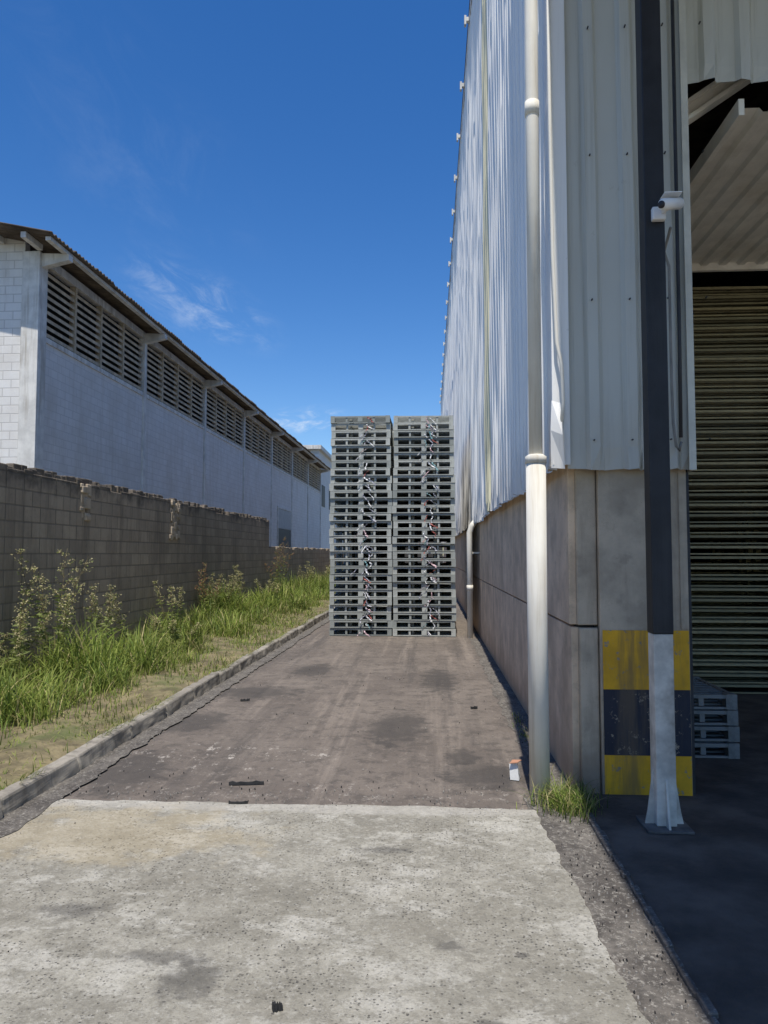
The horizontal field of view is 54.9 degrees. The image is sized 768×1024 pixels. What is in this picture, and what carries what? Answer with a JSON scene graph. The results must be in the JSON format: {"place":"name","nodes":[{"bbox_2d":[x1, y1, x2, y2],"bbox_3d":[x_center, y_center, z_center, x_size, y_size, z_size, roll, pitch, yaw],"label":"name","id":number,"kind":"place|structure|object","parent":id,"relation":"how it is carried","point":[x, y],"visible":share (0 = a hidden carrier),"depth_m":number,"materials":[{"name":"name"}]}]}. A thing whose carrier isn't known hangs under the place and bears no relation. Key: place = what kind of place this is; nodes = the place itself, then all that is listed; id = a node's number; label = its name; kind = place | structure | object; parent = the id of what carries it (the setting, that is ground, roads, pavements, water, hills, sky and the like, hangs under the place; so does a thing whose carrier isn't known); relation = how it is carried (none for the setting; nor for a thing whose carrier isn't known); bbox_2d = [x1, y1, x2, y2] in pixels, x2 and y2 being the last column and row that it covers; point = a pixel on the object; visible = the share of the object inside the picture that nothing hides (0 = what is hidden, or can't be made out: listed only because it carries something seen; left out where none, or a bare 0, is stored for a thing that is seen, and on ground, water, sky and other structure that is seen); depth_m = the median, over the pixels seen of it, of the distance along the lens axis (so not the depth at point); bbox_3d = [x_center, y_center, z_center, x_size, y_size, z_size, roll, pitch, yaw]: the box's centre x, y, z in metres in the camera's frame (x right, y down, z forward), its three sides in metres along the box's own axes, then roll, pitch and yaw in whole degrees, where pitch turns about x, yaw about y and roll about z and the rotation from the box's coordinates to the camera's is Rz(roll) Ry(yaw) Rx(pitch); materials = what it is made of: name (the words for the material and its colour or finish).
{"place":"outdoors","nodes":[
{"label":"outdoors","id":0,"kind":"place"},
{"bbox_2d":[0,222,330,548],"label":"warehouse","id":1,"kind":"structure","parent":0,"point":[104,380],"depth_m":21.75,"materials":[{"name":"paint"}]},
{"bbox_2d":[277,506,291,546],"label":"window frame","id":2,"kind":"structure","parent":1,"relation":"in","point":[278,507],"depth_m":44.00,"materials":[{"name":"paint"}]},
{"bbox_2d":[278,528,290,547],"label":"window pane","id":3,"kind":"structure","parent":1,"relation":"in","point":[282,533],"depth_m":45.80,"materials":[{"name":"glass"}]},
{"bbox_2d":[0,600,335,790],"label":"verge soil","id":4,"kind":"structure","parent":0,"point":[57,746],"depth_m":6.89,"materials":[{"name":"brown soil"}]},
{"bbox_2d":[0,611,29,687],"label":"tall weed","id":5,"kind":"object","parent":4,"relation":"on","point":[20,648],"visible":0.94,"depth_m":8.31,"materials":[{"name":"green plant"}]},
{"bbox_2d":[0,588,51,672],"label":"tall weed","id":6,"kind":"object","parent":4,"relation":"on","point":[23,602],"visible":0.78,"depth_m":8.60,"materials":[{"name":"green plant"}]},
{"bbox_2d":[11,547,94,671],"bbox_3d":[-4.064,1.214,9.141,0.786,1.650,0.886,0,-3,4],"label":"tall weed","id":7,"kind":"object","parent":4,"relation":"on","point":[66,625],"visible":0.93,"depth_m":9.05,"materials":[{"name":"green plant"}]},
{"bbox_2d":[83,583,130,650],"bbox_3d":[-3.703,1.533,9.923,0.632,1.154,0.624,-2,-4,25],"label":"tall weed","id":8,"kind":"object","parent":4,"relation":"on","point":[110,607],"visible":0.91,"depth_m":9.87,"materials":[{"name":"green plant"}]},
{"bbox_2d":[84,484,170,649],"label":"blocks","id":9,"kind":"structure","parent":4,"relation":"on","point":[127,543],"depth_m":12.51,"materials":[{"name":"concrete"}]},
{"bbox_2d":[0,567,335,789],"bbox_3d":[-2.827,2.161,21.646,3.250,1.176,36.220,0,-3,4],"label":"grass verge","id":10,"kind":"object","parent":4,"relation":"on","point":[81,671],"depth_m":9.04,"materials":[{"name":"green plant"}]},
{"bbox_2d":[153,580,185,632],"bbox_3d":[-3.884,1.751,13.378,0.705,1.047,0.406,0,-3,4],"label":"tall weed","id":11,"kind":"object","parent":4,"relation":"on","point":[170,604],"visible":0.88,"depth_m":13.39,"materials":[{"name":"green plant"}]},
{"bbox_2d":[147,615,200,651],"bbox_3d":[-3.235,1.884,11.334,0.926,0.608,0.577,0,-3,4],"label":"tall weed","id":12,"kind":"object","parent":4,"relation":"on","point":[172,630],"visible":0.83,"depth_m":11.22,"materials":[{"name":"green plant"}]},
{"bbox_2d":[195,563,221,611],"bbox_3d":[-3.774,1.753,16.052,0.610,1.345,0.494,0,-3,4],"label":"tall weed","id":13,"kind":"object","parent":4,"relation":"on","point":[205,590],"visible":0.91,"depth_m":15.97,"materials":[{"name":"green plant"}]},
{"bbox_2d":[207,571,240,610],"bbox_3d":[-3.559,1.881,16.589,0.973,1.148,0.564,2,-4,-36],"label":"tall weed","id":14,"kind":"object","parent":4,"relation":"on","point":[231,582],"visible":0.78,"depth_m":16.56,"materials":[{"name":"green plant"}]},
{"bbox_2d":[225,565,244,601],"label":"tall weed","id":15,"kind":"object","parent":4,"relation":"on","point":[237,582],"visible":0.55,"depth_m":17.43,"materials":[{"name":"green plant"}]},
{"bbox_2d":[254,578,280,602],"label":"tall weed","id":16,"kind":"object","parent":4,"relation":"on","point":[271,587],"visible":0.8,"depth_m":20.50,"materials":[{"name":"green plant"}]},
{"bbox_2d":[264,537,292,590],"bbox_3d":[-3.167,1.775,22.857,0.992,2.096,0.712,-1,-3,21],"label":"tall weed","id":17,"kind":"object","parent":4,"relation":"on","point":[276,572],"visible":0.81,"depth_m":22.84,"materials":[{"name":"green plant"}]},
{"bbox_2d":[298,565,309,587],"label":"tall weed","id":18,"kind":"object","parent":4,"relation":"on","point":[303,576],"visible":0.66,"depth_m":25.08,"materials":[{"name":"green plant"}]},
{"bbox_2d":[304,561,314,581],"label":"tall weed","id":19,"kind":"object","parent":4,"relation":"on","point":[310,572],"visible":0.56,"depth_m":27.25,"materials":[{"name":"green plant"}]},
{"bbox_2d":[324,564,335,578],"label":"tall weed","id":20,"kind":"object","parent":4,"relation":"on","point":[327,569],"visible":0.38,"depth_m":28.04,"materials":[{"name":"green plant"}]},
{"bbox_2d":[0,0,469,453],"label":"sky","id":21,"kind":"structure","parent":0,"point":[272,183],"materials":[{"name":"blue"}]},
{"bbox_2d":[62,598,529,809],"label":"asphalt road","id":22,"kind":"structure","parent":0,"point":[378,744],"depth_m":6.39,"materials":[{"name":"grey asphalt"}]},
{"bbox_2d":[0,615,334,836],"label":"gutter grit","id":23,"kind":"object","parent":22,"relation":"on","point":[31,809],"visible":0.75,"depth_m":5.83,"materials":[{"name":"grey gravel"}]},
{"bbox_2d":[229,780,263,784],"bbox_3d":[-0.951,1.868,5.108,0.240,0.024,0.026,0,-3,-6],"label":"rubber scrap","id":24,"kind":"object","parent":22,"relation":"on","point":[245,783],"visible":1,"depth_m":5.10,"materials":[{"name":"black rubber"}]},
{"bbox_2d":[5,644,711,1023],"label":"gravel","id":25,"kind":"structure","parent":22,"relation":"on","point":[485,806],"depth_m":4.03,"materials":[{"name":"grey gravel"}]},
{"bbox_2d":[329,415,393,636],"bbox_3d":[-0.426,0.286,14.889,1.249,4.301,1.093,0,-3,4],"label":"pallet stack","id":26,"kind":"object","parent":22,"relation":"on","point":[362,455],"visible":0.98,"depth_m":14.51,"materials":[{"name":"grey plastic"}]},
{"bbox_2d":[338,431,393,607],"bbox_3d":[-0.337,0.347,16.060,1.253,4.287,1.068,0,-3,4],"label":"pallet stack","id":27,"kind":"object","parent":22,"relation":"on","point":[342,548],"visible":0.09,"depth_m":15.77,"materials":[{"name":"grey plastic"}]},
{"bbox_2d":[347,527,387,576],"bbox_3d":[-0.267,0.412,17.201,1.252,4.293,1.064,0,-3,4],"label":"pallet stack","id":28,"kind":"object","parent":22,"relation":"on","point":[372,550],"visible":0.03,"depth_m":16.93,"materials":[{"name":"grey plastic"}]},
{"bbox_2d":[353,541,387,569],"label":"pallet stack","id":29,"kind":"object","parent":22,"relation":"on","point":[376,554],"depth_m":18.00,"materials":[{"name":"grey plastic"}]},
{"bbox_2d":[392,415,455,636],"bbox_3d":[0.808,0.294,14.817,1.251,4.321,1.100,0,-3,4],"label":"pallet stack","id":30,"kind":"object","parent":22,"relation":"on","point":[424,453],"visible":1,"depth_m":14.42,"materials":[{"name":"grey plastic"}]},
{"bbox_2d":[401,527,448,584],"bbox_3d":[0.965,0.406,17.121,1.246,4.290,1.060,0,-3,4],"label":"pallet stack","id":31,"kind":"object","parent":22,"relation":"on","point":[420,557],"visible":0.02,"depth_m":17.14,"materials":[{"name":"grey plastic"}]},
{"bbox_2d":[404,541,447,569],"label":"pallet stack","id":32,"kind":"object","parent":22,"relation":"on","point":[433,555],"visible":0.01,"depth_m":18.07,"materials":[{"name":"grey plastic"}]},
{"bbox_2d":[399,425,453,615],"bbox_3d":[0.888,0.343,15.982,1.245,4.287,1.058,0,-3,4],"label":"pallet stack","id":33,"kind":"object","parent":22,"relation":"on","point":[400,556],"visible":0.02,"depth_m":15.81,"materials":[{"name":"grey plastic"}]},
{"bbox_2d":[509,760,520,780],"bbox_3d":[0.935,1.817,5.241,0.085,0.140,0.118,-1,-3,19],"label":"crushed carton","id":34,"kind":"object","parent":22,"relation":"on","point":[514,770],"visible":1,"depth_m":5.20,"materials":[{"name":"white cardboard"}]},
{"bbox_2d":[469,639,573,795],"bbox_3d":[1.455,2.119,9.324,0.344,0.001,9.000,0,-3,4],"label":"gutter grit","id":35,"kind":"object","parent":22,"relation":"on","point":[505,695],"visible":0.48,"depth_m":7.92,"materials":[{"name":"grey gravel"}]},
{"bbox_2d":[506,711,621,823],"bbox_3d":[1.189,1.825,5.787,0.722,0.183,3.065,0,-3,4],"label":"weed tuft","id":36,"kind":"object","parent":22,"relation":"on","point":[567,800],"visible":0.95,"depth_m":4.62,"materials":[{"name":"green plant"}]},
{"bbox_2d":[0,799,650,1023],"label":"concrete pavement","id":37,"kind":"structure","parent":0,"point":[425,915],"depth_m":3.20,"materials":[{"name":"grey concrete"}]},
{"bbox_2d":[228,800,247,803],"bbox_3d":[-0.926,1.845,4.697,0.120,0.024,0.026,0,-3,-3],"label":"rubber scrap","id":38,"kind":"object","parent":37,"relation":"on","point":[238,802],"visible":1,"depth_m":4.69,"materials":[{"name":"black rubber"}]},
{"bbox_2d":[272,1001,282,1012],"bbox_3d":[-0.371,1.722,2.575,0.035,0.032,0.031,1,-3,-19],"label":"rubber scrap","id":39,"kind":"object","parent":37,"relation":"on","point":[276,1007],"visible":1,"depth_m":2.57,"materials":[{"name":"black rubber"}]},
{"bbox_2d":[405,542,442,562],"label":"blocks","id":40,"kind":"structure","parent":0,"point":[430,549],"depth_m":61.80,"materials":[{"name":"grey plastic"}]},
{"bbox_2d":[579,793,767,1023],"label":"loading bay floor","id":41,"kind":"structure","parent":0,"point":[704,889],"depth_m":3.55,"materials":[{"name":"grey concrete"}]},
{"bbox_2d":[578,805,719,1023],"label":"bay edge angle","id":42,"kind":"object","parent":41,"relation":"on","point":[708,1008],"visible":0.98,"depth_m":3.09,"materials":[{"name":"grey metal"}]},
{"label":"ground","id":43,"kind":"structure","parent":0,"visible":0},
{"bbox_2d":[0,463,81,667],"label":"blocks","id":44,"kind":"structure","parent":43,"relation":"on","point":[40,519],"depth_m":9.61,"materials":[{"name":"concrete"}]},
{"bbox_2d":[78,513,177,650],"bbox_3d":[-4.375,1.226,12.895,0.113,2.200,4.196,0,-3,4],"label":"wall pillar","id":45,"kind":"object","parent":43,"relation":"on","point":[173,559],"visible":0.25,"depth_m":10.99,"materials":[{"name":"concrete"}]},
{"bbox_2d":[0,607,334,819],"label":"kerb","id":46,"kind":"structure","parent":43,"relation":"on","point":[14,796],"depth_m":6.11,"materials":[{"name":"concrete"}]},
{"bbox_2d":[177,502,268,621],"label":"blocks","id":47,"kind":"structure","parent":43,"relation":"on","point":[220,544],"depth_m":17.81,"materials":[{"name":"concrete"}]},
{"bbox_2d":[6,463,266,520],"bbox_3d":[-4.358,-0.302,13.327,0.125,0.140,19.874,0,-3,4],"label":"coping","id":48,"kind":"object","parent":47,"relation":"on","point":[52,474],"depth_m":11.92,"materials":[{"name":"concrete"}]},
{"bbox_2d":[79,483,91,520],"bbox_3d":[-4.470,-0.143,10.973,0.150,0.548,0.346,0,-3,4],"label":"broken mortar","id":49,"kind":"object","parent":48,"relation":"attached to","point":[85,501],"visible":0.67,"depth_m":10.94,"materials":[{"name":"concrete"}]},
{"bbox_2d":[169,500,180,539],"bbox_3d":[-4.231,0.190,14.844,0.149,0.854,0.743,0,-3,4],"label":"broken mortar","id":50,"kind":"object","parent":48,"relation":"attached to","point":[175,510],"visible":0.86,"depth_m":14.79,"materials":[{"name":"concrete"}]},
{"bbox_2d":[269,546,360,585],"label":"blocks","id":51,"kind":"structure","parent":43,"relation":"on","point":[318,558],"depth_m":28.79,"materials":[{"name":"concrete"}]},
{"bbox_2d":[310,450,342,548],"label":"distant building","id":52,"kind":"structure","parent":43,"relation":"on","point":[325,510],"depth_m":71.24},
{"bbox_2d":[303,445,331,461],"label":"roof slab","id":53,"kind":"structure","parent":52,"relation":"on","point":[324,451],"depth_m":66.88,"materials":[{"name":"paint"}]},
{"bbox_2d":[322,485,336,511],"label":"windows","id":54,"kind":"structure","parent":52,"relation":"attached to","point":[323,496],"depth_m":70.28,"materials":[{"name":"metal"}]},
{"bbox_2d":[439,0,767,796],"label":"metal clad hall","id":55,"kind":"structure","parent":43,"relation":"on","point":[599,710],"depth_m":5.13,"materials":[{"name":"paint"}]},
{"bbox_2d":[467,520,479,637],"bbox_3d":[1.704,1.276,14.072,0.267,2.233,0.124,0,-3,4],"label":"downpipe","id":56,"kind":"object","parent":55,"relation":"attached to","point":[470,552],"visible":0.92,"depth_m":14.03,"materials":[{"name":"beige paint"}]},
{"bbox_2d":[525,0,549,797],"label":"downpipe","id":57,"kind":"object","parent":55,"relation":"attached to","point":[537,640],"visible":0.96,"depth_m":4.96,"materials":[{"name":"beige paint"}]},
{"bbox_2d":[546,0,564,429],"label":"bent conduit","id":58,"kind":"object","parent":55,"relation":"attached to","point":[552,218],"visible":1,"depth_m":4.97,"materials":[{"name":"beige paint"}]},
{"bbox_2d":[665,227,682,451],"bbox_3d":[1.829,-1.082,4.734,0.095,1.366,0.362,-2,-4,28],"label":"electrical conduit","id":59,"kind":"object","parent":55,"relation":"attached to","point":[670,346],"visible":0.93,"depth_m":4.86,"materials":[{"name":"grey metal"}]},
{"bbox_2d":[670,0,682,437],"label":"electrical conduit","id":60,"kind":"object","parent":55,"relation":"attached to","point":[676,222],"visible":1,"depth_m":4.91,"materials":[{"name":"metal"}]},
{"bbox_2d":[693,676,739,758],"bbox_3d":[2.292,1.696,6.231,1.022,0.486,0.934,0,-3,4],"label":"pallet stack","id":61,"kind":"object","parent":55,"relation":"on","point":[715,710],"visible":0.33,"depth_m":5.79,"materials":[{"name":"grey plastic"}]},
{"bbox_2d":[689,482,744,612],"bbox_3d":[4.101,-0.194,10.194,1.247,4.704,1.072,0,-3,4],"label":"pallet stack","id":62,"kind":"object","parent":55,"relation":"on","point":[714,551],"visible":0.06,"depth_m":9.69,"materials":[{"name":"grey plastic"}]},
{"bbox_2d":[688,286,767,693],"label":"roller shutter","id":63,"kind":"object","parent":55,"relation":"on","point":[730,331],"visible":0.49,"depth_m":8.64,"materials":[{"name":"grey metal"}]},
{"bbox_2d":[716,398,767,612],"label":"pallet stack","id":64,"kind":"object","parent":55,"relation":"on","point":[719,551],"visible":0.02,"depth_m":10.27,"materials":[{"name":"grey plastic"}]},
{"bbox_2d":[750,298,767,656],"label":"pallet stack","id":65,"kind":"object","parent":55,"relation":"on","point":[756,551],"visible":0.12,"depth_m":9.31,"materials":[{"name":"grey plastic"}]},
{"label":"yard pavement","id":66,"kind":"structure","parent":0,"visible":0},
{"bbox_2d":[523,797,710,1023],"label":"gutter grit","id":67,"kind":"object","parent":66,"relation":"on","point":[663,1004],"visible":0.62,"depth_m":3.17,"materials":[{"name":"grey gravel"}]},
{"bbox_2d":[635,0,694,834],"bbox_3d":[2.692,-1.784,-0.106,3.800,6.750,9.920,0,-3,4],"label":"steel column","id":68,"kind":"structure","parent":66,"relation":"on","point":[663,815],"depth_m":4.39,"materials":[{"name":"metal"}]},
{"bbox_2d":[651,191,683,221],"bbox_3d":[1.679,-1.803,4.355,0.171,0.109,0.192,0,-3,4],"label":"security camera","id":69,"kind":"object","parent":68,"relation":"attached to","point":[670,200],"visible":1,"depth_m":4.33,"materials":[{"name":"white plastic"}]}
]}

